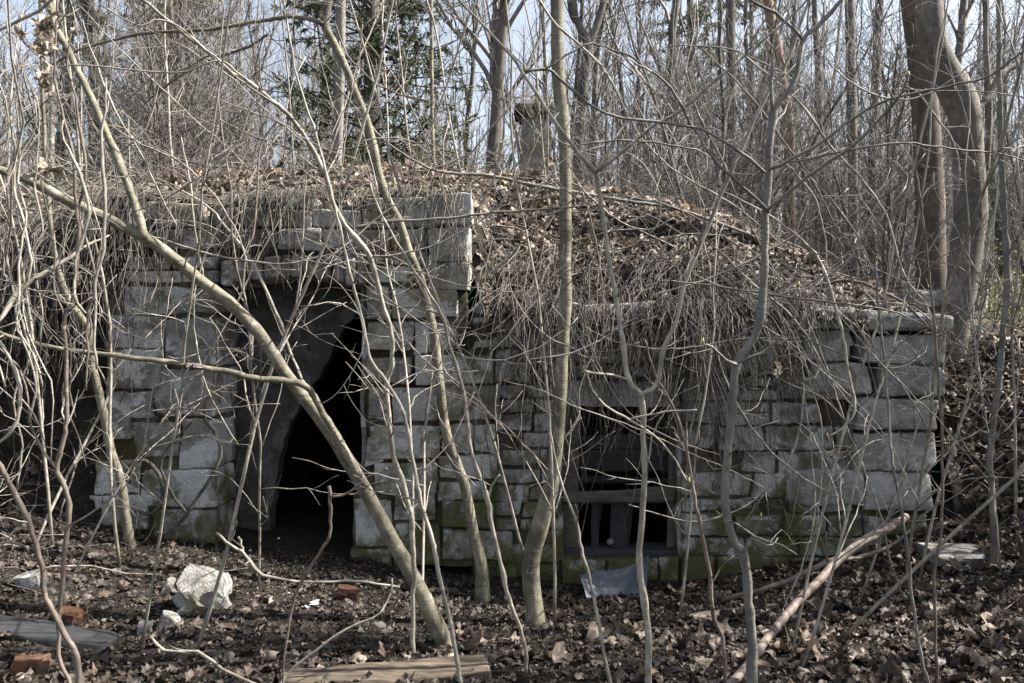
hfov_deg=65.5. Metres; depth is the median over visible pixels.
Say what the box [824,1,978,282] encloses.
bare tree
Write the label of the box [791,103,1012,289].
bare shrub
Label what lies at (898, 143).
arching whip
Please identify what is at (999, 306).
budding bush
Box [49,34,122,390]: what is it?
hanging vine
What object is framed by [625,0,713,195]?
bare tree
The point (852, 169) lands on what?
arching whip
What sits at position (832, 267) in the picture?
arching whip
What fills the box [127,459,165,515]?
looped vine
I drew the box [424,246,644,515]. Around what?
dry vines
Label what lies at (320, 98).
bare tree
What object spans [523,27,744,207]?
bare shrub
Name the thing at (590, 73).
bare tree
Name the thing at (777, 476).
arching whip
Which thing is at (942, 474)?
thin sapling
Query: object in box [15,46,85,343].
hanging vine
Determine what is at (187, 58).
bare tree
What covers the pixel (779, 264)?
dead brush
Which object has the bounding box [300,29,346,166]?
bare tree
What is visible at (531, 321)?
arching whip
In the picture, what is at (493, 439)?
young sapling
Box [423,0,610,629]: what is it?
young sapling
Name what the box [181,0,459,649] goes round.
young sapling
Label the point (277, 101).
bare tree
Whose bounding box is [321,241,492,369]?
arching whip
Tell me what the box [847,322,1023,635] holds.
young sapling
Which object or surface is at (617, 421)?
arching whip
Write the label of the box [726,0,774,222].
forest tree
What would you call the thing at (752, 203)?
bare shrub
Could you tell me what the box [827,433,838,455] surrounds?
withered leaves
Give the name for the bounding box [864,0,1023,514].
young sapling
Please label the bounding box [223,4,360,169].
bare tree
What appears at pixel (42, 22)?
withered leaves
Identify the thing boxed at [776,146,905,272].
bare shrub
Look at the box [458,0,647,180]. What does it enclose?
bare tree
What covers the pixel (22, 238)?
hanging vine
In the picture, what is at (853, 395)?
arching whip
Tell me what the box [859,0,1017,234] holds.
bare tree
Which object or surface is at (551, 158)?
withered leaves
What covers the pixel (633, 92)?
bare tree
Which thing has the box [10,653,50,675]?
broken brick
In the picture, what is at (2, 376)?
hanging vine
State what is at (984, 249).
bare shrub
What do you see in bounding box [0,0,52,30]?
pale branch
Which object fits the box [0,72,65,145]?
arching whip
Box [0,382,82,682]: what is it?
thin sapling
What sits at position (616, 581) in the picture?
metal sheet
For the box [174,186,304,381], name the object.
hanging vine
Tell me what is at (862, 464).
arching whip
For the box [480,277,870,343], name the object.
leaf litter
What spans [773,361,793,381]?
withered leaves
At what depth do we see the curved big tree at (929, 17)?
6.81 m
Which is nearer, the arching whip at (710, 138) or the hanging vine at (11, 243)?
the hanging vine at (11, 243)
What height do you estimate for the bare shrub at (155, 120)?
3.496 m
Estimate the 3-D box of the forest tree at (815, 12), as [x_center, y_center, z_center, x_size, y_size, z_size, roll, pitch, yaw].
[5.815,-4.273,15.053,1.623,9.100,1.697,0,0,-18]
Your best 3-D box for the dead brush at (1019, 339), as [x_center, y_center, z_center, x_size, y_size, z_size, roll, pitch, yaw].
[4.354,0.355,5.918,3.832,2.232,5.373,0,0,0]
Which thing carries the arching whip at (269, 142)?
attached to the long sapling at (355, 238)
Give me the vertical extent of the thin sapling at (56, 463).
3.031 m
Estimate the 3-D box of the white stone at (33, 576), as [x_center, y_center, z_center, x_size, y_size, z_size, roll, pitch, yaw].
[-2.749,1.381,4.538,0.126,0.128,0.104,-12,9,-17]
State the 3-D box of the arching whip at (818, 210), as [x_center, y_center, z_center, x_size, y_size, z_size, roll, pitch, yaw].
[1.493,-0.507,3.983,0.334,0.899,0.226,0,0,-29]
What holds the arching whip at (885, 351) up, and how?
attached to the young sapling at (828, 490)
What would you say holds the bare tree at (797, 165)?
on the forest floor
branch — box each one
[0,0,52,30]
[151,637,255,682]
[216,524,399,587]
[280,578,399,682]
[721,515,910,601]
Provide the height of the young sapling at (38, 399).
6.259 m
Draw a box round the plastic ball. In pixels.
[607,538,613,544]
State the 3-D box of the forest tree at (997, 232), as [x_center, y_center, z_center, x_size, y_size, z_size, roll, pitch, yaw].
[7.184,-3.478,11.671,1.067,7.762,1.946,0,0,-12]
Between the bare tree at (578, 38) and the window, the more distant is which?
the bare tree at (578, 38)
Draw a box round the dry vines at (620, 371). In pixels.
[483,227,806,510]
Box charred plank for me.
[0,614,120,654]
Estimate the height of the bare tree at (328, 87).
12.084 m
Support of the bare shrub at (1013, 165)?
on the mound
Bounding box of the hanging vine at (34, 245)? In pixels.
[0,74,105,460]
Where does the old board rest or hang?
on the ground
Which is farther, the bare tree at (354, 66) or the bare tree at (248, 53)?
the bare tree at (248, 53)
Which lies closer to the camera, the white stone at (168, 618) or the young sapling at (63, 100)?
the white stone at (168, 618)
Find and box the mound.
[0,168,1023,522]
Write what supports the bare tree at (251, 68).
on the forest floor
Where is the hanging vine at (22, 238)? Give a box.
[0,96,41,383]
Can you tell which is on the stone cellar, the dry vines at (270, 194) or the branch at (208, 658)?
the dry vines at (270, 194)
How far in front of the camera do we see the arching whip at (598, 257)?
4.32 m
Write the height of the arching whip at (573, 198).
1.325 m
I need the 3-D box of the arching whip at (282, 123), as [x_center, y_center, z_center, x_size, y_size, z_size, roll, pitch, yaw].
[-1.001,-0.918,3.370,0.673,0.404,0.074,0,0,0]
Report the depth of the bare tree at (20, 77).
12.48 m
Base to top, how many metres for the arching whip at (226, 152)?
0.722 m
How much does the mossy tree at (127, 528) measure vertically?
3.732 m
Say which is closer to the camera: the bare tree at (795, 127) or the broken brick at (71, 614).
the broken brick at (71, 614)
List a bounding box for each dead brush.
[0,34,305,596]
[1,516,122,581]
[8,99,545,256]
[402,106,701,197]
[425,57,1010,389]
[830,259,1023,608]
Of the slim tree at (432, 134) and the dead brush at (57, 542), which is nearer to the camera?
the dead brush at (57, 542)
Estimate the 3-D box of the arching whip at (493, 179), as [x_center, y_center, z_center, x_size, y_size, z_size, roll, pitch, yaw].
[-0.397,-0.903,4.523,0.996,1.479,0.304,0,0,11]
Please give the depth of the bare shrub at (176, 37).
9.88 m
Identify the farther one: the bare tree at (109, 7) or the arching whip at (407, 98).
the bare tree at (109, 7)
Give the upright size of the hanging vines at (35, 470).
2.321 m
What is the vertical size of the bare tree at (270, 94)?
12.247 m
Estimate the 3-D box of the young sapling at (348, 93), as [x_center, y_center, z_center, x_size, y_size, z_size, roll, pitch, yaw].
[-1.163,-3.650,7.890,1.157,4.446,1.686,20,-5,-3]
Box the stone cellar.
[90,192,953,583]
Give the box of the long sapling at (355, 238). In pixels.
[55,0,478,652]
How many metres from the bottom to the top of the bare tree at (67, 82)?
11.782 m
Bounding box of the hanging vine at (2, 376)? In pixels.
[0,184,34,386]
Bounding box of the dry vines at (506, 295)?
[432,236,777,480]
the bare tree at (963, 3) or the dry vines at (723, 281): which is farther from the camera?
the bare tree at (963, 3)
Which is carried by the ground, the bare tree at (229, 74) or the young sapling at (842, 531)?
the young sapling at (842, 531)
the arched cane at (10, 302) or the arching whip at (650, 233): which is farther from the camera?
the arching whip at (650, 233)
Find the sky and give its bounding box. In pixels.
[0,0,1023,307]
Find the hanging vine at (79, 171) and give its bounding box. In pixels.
[61,120,145,313]
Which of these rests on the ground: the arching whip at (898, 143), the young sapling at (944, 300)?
the young sapling at (944, 300)
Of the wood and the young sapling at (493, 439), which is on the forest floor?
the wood
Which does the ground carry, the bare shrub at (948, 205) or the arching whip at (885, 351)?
the bare shrub at (948, 205)
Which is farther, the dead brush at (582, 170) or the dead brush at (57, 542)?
the dead brush at (582, 170)
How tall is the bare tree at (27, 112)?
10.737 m
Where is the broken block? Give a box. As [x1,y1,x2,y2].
[173,563,231,614]
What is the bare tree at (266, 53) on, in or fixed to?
on the forest floor
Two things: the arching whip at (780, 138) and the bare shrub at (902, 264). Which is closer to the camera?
the arching whip at (780, 138)
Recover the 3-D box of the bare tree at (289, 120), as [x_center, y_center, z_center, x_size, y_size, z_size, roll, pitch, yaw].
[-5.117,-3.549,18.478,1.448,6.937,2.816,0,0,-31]
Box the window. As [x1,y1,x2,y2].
[562,406,679,557]
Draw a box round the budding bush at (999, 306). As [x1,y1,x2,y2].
[907,225,1023,331]
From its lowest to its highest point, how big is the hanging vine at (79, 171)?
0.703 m
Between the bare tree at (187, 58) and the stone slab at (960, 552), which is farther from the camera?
the bare tree at (187, 58)
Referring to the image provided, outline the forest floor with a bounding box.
[972,308,1023,324]
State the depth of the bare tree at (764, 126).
14.89 m
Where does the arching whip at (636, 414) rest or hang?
attached to the forked sapling at (644, 601)
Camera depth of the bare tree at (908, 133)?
25.19 m
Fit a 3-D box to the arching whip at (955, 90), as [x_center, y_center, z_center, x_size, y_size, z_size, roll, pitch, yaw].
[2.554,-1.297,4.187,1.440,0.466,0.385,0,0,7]
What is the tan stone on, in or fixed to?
on the ground
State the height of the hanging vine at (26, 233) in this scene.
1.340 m
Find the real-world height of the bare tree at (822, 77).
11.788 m
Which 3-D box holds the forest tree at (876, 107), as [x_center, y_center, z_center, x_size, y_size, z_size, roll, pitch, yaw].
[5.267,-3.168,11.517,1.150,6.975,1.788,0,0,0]
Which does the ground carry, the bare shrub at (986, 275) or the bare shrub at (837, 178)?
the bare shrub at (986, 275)
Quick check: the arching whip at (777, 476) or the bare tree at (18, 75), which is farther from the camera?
the bare tree at (18, 75)
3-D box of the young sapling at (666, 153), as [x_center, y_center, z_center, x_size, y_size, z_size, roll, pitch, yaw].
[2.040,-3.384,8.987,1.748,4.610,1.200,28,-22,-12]
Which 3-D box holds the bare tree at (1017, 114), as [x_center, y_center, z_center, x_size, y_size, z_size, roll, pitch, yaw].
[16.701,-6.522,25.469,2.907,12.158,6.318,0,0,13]
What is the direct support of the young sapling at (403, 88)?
on the mound
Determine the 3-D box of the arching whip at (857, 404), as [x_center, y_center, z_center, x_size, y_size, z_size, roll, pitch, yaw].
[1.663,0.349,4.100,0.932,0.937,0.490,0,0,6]
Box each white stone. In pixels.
[13,569,39,589]
[158,610,180,630]
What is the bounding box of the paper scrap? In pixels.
[309,600,318,604]
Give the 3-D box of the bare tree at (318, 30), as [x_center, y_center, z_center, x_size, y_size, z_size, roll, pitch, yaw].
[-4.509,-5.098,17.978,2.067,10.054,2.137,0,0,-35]
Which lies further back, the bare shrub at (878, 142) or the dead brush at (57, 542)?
the bare shrub at (878, 142)
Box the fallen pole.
[725,513,909,682]
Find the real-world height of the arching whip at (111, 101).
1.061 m
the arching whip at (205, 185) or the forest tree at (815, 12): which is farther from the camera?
the forest tree at (815, 12)
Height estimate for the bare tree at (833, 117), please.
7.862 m
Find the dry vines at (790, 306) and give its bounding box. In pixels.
[682,248,886,420]
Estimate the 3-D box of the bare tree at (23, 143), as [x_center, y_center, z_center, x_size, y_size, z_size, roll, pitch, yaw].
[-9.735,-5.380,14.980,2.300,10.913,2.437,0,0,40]
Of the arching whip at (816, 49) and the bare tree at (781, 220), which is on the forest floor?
the bare tree at (781, 220)
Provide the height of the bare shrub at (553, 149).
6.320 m
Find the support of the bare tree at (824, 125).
on the forest floor
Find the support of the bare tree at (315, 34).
on the forest floor
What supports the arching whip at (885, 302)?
attached to the young sapling at (828, 490)
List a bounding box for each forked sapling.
[457,0,808,682]
[524,0,1023,682]
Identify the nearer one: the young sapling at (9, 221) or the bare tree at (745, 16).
the young sapling at (9, 221)
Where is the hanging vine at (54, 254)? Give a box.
[4,110,120,478]
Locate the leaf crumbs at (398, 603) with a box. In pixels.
[0,401,1023,682]
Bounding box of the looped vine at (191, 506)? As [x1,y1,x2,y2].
[156,305,222,534]
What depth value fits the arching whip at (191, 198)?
4.67 m
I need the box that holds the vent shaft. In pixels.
[514,103,554,173]
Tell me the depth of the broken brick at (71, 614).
4.22 m
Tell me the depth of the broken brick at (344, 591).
4.75 m
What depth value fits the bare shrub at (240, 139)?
15.80 m
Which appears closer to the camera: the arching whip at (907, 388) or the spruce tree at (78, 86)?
the arching whip at (907, 388)
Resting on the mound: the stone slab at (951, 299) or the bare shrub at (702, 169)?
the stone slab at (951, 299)
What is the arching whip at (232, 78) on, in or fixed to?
attached to the young sapling at (258, 511)
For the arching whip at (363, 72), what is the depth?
4.04 m
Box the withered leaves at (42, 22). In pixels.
[14,0,60,86]
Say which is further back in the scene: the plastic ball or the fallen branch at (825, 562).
the plastic ball
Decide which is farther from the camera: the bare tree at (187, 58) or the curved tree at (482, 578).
the bare tree at (187, 58)
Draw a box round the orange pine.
[745,0,810,245]
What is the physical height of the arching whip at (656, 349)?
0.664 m
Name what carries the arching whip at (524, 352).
attached to the forked sapling at (644, 601)
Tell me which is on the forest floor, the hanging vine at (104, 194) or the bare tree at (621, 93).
the bare tree at (621, 93)
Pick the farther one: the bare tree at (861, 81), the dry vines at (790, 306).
the bare tree at (861, 81)
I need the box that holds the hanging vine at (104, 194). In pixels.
[93,78,159,368]
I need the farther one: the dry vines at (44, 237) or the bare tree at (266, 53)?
the bare tree at (266, 53)
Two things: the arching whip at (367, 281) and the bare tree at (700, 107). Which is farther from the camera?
the bare tree at (700, 107)
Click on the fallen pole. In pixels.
(739, 674)
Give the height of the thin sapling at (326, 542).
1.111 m
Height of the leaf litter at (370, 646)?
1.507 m
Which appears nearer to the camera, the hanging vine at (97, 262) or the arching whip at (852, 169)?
the hanging vine at (97, 262)
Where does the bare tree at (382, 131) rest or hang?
on the forest floor
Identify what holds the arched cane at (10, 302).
attached to the young sapling at (9, 221)
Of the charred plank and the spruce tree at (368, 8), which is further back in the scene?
the spruce tree at (368, 8)
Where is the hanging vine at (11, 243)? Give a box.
[0,103,49,355]
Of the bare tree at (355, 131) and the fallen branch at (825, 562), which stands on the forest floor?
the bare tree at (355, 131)
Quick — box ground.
[0,308,1023,682]
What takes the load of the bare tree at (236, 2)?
on the forest floor
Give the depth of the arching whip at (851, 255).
4.48 m
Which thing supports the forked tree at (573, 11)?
on the ground
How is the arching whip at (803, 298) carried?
attached to the forked sapling at (740, 358)
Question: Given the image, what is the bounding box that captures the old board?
[689,603,782,621]
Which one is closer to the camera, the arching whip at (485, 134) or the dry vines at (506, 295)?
the arching whip at (485, 134)
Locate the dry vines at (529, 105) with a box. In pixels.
[491,54,592,151]
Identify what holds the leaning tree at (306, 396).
on the ground
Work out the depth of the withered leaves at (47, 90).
2.75 m
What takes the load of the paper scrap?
on the ground
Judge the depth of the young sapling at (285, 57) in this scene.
6.67 m
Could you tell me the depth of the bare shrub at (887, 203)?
8.78 m
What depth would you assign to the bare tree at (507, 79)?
20.52 m
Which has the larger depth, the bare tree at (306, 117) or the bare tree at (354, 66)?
the bare tree at (306, 117)
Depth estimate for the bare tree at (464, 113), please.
24.43 m
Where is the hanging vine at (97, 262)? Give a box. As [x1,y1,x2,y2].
[41,147,117,416]
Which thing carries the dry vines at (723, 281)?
hanging from the stone cellar
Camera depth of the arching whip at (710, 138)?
4.48 m
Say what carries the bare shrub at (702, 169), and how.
on the ground
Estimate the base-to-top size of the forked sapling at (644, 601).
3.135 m
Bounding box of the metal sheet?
[580,555,648,597]
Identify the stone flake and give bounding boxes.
[160,577,175,594]
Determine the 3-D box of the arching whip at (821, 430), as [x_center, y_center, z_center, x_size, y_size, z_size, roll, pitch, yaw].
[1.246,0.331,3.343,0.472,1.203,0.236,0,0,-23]
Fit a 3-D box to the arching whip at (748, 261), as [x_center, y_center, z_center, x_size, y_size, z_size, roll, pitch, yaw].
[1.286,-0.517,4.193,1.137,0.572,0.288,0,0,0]
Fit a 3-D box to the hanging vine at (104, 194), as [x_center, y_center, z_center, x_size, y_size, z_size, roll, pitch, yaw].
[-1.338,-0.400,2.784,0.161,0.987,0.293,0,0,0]
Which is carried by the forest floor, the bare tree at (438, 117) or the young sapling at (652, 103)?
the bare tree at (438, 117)
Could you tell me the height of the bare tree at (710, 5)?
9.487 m
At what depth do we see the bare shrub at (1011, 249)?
13.17 m
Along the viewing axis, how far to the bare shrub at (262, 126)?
16.27 m
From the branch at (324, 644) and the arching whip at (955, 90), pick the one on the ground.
the branch at (324, 644)
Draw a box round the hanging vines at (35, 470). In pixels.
[0,196,150,509]
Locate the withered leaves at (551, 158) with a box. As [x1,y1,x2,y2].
[539,155,556,171]
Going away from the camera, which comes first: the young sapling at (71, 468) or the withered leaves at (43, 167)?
the withered leaves at (43, 167)
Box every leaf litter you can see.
[0,458,1023,682]
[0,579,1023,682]
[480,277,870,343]
[685,326,1023,682]
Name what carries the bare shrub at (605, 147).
on the mound
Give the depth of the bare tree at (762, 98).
18.27 m
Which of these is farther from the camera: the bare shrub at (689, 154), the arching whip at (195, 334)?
the bare shrub at (689, 154)
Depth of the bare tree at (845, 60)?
17.61 m
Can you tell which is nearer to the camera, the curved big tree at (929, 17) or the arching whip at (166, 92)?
the arching whip at (166, 92)
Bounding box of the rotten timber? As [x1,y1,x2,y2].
[279,655,490,682]
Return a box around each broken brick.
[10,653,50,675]
[48,604,84,624]
[336,584,358,601]
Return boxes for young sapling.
[0,0,75,551]
[0,0,78,204]
[0,0,139,545]
[0,1,117,191]
[19,0,140,185]
[31,0,243,567]
[32,29,326,550]
[45,73,389,619]
[78,0,157,189]
[85,0,279,649]
[115,0,236,176]
[128,0,383,587]
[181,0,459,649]
[259,0,349,173]
[278,0,440,164]
[291,0,548,618]
[292,82,502,616]
[303,0,478,622]
[331,0,454,162]
[369,0,416,164]
[377,0,460,171]
[412,0,502,170]
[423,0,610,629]
[491,0,578,205]
[511,0,595,179]
[580,0,801,617]
[581,0,704,207]
[651,0,759,196]
[745,0,854,244]
[746,0,1002,653]
[792,0,1023,667]
[810,0,1023,589]
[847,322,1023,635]
[850,112,1023,599]
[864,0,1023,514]
[892,47,1023,575]
[906,0,1013,331]
[907,0,1023,577]
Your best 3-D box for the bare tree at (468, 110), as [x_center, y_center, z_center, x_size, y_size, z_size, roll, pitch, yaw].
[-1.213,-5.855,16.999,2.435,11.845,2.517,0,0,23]
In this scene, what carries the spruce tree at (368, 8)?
on the ground
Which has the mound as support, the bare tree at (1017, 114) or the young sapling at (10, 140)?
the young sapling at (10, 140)
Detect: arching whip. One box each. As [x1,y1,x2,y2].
[0,9,190,128]
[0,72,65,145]
[80,5,271,201]
[82,20,188,246]
[98,278,190,527]
[108,115,256,181]
[131,89,257,249]
[136,25,364,187]
[151,216,410,287]
[153,146,251,275]
[181,137,223,305]
[191,107,396,183]
[192,194,244,444]
[201,78,355,173]
[228,154,334,398]
[271,24,375,281]
[286,275,388,425]
[298,167,535,256]
[308,168,545,313]
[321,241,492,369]
[335,22,458,104]
[335,82,784,250]
[350,50,532,311]
[353,171,579,229]
[359,29,463,282]
[409,83,516,172]
[449,280,577,363]
[475,55,650,317]
[487,220,639,352]
[504,358,763,487]
[526,293,667,359]
[538,0,779,243]
[553,143,627,391]
[563,106,735,162]
[571,171,673,233]
[582,251,809,373]
[583,194,752,249]
[588,337,719,454]
[612,148,696,249]
[621,81,719,224]
[628,346,819,521]
[645,45,867,197]
[649,188,859,296]
[651,233,795,298]
[653,243,971,350]
[682,59,811,281]
[686,219,909,449]
[691,0,923,109]
[693,174,907,356]
[701,47,863,298]
[714,187,877,435]
[715,345,869,533]
[738,142,1023,206]
[740,52,969,343]
[745,277,851,560]
[748,318,949,503]
[757,293,1018,405]
[769,387,855,649]
[772,156,900,303]
[773,154,838,329]
[790,157,916,392]
[808,323,919,602]
[815,140,924,230]
[816,2,1023,100]
[835,307,987,478]
[863,49,1023,101]
[869,71,1000,270]
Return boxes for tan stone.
[136,620,152,634]
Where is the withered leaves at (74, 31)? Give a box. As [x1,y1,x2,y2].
[69,23,79,35]
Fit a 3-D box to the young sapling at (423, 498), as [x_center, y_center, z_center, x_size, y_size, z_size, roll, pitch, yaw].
[-0.516,-0.179,5.513,1.041,3.998,1.516,-8,-20,23]
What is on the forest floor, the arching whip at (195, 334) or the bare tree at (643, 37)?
the bare tree at (643, 37)
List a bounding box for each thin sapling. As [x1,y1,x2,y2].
[0,0,152,682]
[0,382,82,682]
[282,0,479,682]
[282,478,380,682]
[357,183,528,672]
[528,435,611,682]
[643,339,749,682]
[855,247,929,682]
[886,125,973,682]
[957,0,1023,565]
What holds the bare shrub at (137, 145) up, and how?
on the forest floor
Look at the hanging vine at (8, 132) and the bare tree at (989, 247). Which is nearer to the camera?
the hanging vine at (8, 132)
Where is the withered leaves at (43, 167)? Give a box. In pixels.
[21,157,64,180]
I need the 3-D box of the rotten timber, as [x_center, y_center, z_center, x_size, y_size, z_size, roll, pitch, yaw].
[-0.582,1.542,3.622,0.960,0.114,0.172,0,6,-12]
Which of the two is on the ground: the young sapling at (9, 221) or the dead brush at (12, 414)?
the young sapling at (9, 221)
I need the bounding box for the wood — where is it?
[0,0,1023,314]
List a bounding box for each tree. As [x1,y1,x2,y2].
[0,0,59,199]
[0,0,95,191]
[0,0,137,186]
[0,0,216,179]
[0,0,451,647]
[0,34,38,194]
[0,49,39,158]
[0,103,47,180]
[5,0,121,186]
[7,0,90,184]
[7,49,61,188]
[20,4,86,170]
[23,0,267,181]
[38,5,136,545]
[48,0,135,180]
[52,0,489,601]
[60,0,117,173]
[66,0,151,178]
[71,78,107,155]
[82,0,189,177]
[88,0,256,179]
[95,0,253,164]
[111,2,136,159]
[116,0,212,168]
[118,0,296,166]
[120,0,290,171]
[198,0,283,170]
[207,0,267,168]
[209,1,263,168]
[213,0,317,166]
[216,7,245,164]
[218,0,290,169]
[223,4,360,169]
[241,47,325,167]
[244,0,490,171]
[256,0,353,169]
[256,38,298,167]
[259,0,345,169]
[259,0,380,163]
[268,87,344,163]
[269,1,356,168]
[269,38,309,170]
[272,1,322,156]
[278,3,386,153]
[283,66,359,164]
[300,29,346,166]
[304,44,332,166]
[308,25,344,153]
[309,1,402,149]
[319,2,401,160]
[346,1,438,163]
[365,0,480,164]
[382,0,488,163]
[399,57,456,165]
[407,55,453,165]
[423,0,550,173]
[424,0,515,168]
[439,61,519,170]
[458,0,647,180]
[467,0,633,172]
[476,36,517,171]
[480,0,502,172]
[522,0,617,626]
[536,0,616,179]
[543,0,622,180]
[551,0,649,186]
[565,0,621,185]
[579,0,737,193]
[584,1,654,183]
[588,0,648,190]
[596,0,744,209]
[610,0,656,187]
[611,0,688,191]
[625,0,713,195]
[626,0,751,199]
[661,0,768,218]
[667,0,803,232]
[678,0,835,233]
[684,37,713,189]
[692,1,798,234]
[698,0,814,231]
[704,0,802,228]
[710,0,825,243]
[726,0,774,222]
[740,0,809,231]
[754,0,829,236]
[758,51,830,233]
[762,0,859,259]
[776,0,952,258]
[780,66,842,252]
[781,29,821,245]
[791,0,857,248]
[792,0,902,277]
[797,0,844,267]
[800,6,906,266]
[808,35,864,265]
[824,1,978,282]
[832,0,900,263]
[837,0,915,288]
[856,0,1023,215]
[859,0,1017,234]
[881,14,965,286]
[900,0,951,333]
[902,0,1023,248]
[915,0,1023,365]
[947,0,1022,327]
[952,0,1023,310]
[977,17,1023,280]
[979,29,1023,268]
[982,98,1016,318]
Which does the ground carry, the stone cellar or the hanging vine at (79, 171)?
the stone cellar
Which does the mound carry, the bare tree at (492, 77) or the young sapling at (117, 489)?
the bare tree at (492, 77)
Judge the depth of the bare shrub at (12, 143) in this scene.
14.08 m
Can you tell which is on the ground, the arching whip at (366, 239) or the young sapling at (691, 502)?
the young sapling at (691, 502)
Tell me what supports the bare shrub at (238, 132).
on the mound
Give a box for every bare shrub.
[0,8,212,190]
[0,75,90,199]
[11,0,299,183]
[27,0,272,186]
[39,0,272,177]
[48,55,280,169]
[68,98,252,183]
[74,32,277,174]
[124,62,291,172]
[478,0,704,192]
[506,24,660,188]
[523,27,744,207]
[593,0,902,247]
[627,140,708,197]
[630,122,764,218]
[631,36,821,235]
[632,150,743,211]
[685,114,826,240]
[715,0,1023,289]
[763,54,994,285]
[764,22,1022,289]
[770,142,915,286]
[774,0,1023,288]
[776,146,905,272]
[791,44,1023,289]
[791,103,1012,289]
[838,3,1023,307]
[864,131,1023,309]
[900,168,1022,317]
[948,1,1023,293]
[949,26,1023,285]
[971,78,1023,264]
[981,149,1023,325]
[983,97,1023,273]
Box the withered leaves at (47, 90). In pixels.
[26,30,52,98]
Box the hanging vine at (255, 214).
[233,115,282,365]
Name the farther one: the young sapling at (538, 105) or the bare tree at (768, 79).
the bare tree at (768, 79)
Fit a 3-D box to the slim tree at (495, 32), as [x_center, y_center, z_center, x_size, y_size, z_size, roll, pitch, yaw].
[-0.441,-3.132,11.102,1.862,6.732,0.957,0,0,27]
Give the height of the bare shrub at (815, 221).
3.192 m
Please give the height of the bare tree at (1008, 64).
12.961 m
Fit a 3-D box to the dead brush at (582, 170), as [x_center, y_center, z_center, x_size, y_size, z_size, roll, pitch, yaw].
[0.212,-1.711,8.086,3.289,1.348,2.383,0,0,0]
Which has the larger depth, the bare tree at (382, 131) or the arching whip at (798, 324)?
the bare tree at (382, 131)
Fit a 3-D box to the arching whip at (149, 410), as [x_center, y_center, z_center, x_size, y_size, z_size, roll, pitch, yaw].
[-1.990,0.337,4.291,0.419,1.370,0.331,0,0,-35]
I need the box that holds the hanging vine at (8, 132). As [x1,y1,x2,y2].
[0,4,11,164]
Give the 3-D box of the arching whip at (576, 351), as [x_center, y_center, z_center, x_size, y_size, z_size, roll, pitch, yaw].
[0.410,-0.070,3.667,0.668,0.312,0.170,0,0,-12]
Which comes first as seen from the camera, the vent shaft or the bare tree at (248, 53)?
the vent shaft
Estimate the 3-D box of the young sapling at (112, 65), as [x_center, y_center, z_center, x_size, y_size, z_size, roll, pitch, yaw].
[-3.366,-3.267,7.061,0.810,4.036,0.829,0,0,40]
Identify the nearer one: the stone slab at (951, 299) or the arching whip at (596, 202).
the arching whip at (596, 202)
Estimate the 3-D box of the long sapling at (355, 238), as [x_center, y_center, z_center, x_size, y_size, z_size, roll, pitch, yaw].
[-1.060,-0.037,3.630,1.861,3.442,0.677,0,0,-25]
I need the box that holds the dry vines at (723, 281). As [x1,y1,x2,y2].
[544,236,913,570]
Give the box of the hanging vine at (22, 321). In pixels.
[0,40,69,487]
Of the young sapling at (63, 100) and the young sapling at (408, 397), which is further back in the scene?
the young sapling at (63, 100)
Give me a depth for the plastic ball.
5.77 m
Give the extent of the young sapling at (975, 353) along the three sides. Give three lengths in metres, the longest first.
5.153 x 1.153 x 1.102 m
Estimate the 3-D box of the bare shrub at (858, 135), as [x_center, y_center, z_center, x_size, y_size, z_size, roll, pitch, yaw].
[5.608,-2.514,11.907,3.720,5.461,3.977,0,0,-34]
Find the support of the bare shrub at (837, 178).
on the forest floor
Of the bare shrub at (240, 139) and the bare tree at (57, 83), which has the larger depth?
the bare tree at (57, 83)
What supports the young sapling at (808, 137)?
on the mound
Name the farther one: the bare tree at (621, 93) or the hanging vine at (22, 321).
the bare tree at (621, 93)
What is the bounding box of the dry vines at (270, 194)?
[57,170,513,318]
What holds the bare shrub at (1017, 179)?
on the forest floor
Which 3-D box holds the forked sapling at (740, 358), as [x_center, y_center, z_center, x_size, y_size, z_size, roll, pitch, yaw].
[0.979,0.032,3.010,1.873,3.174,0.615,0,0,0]
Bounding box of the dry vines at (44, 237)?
[0,162,228,420]
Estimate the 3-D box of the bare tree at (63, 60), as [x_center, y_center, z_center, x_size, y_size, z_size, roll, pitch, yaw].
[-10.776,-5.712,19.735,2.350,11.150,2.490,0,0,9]
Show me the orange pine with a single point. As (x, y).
(769, 3)
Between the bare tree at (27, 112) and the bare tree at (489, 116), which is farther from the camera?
the bare tree at (489, 116)
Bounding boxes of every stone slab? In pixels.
[893,289,954,311]
[916,543,987,565]
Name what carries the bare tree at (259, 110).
on the forest floor
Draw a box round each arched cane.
[0,234,109,321]
[0,341,46,452]
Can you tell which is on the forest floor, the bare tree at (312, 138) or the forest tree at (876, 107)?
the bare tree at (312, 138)
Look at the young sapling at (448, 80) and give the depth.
6.68 m
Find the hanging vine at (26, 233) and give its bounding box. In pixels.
[0,36,52,422]
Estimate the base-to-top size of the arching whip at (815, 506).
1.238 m

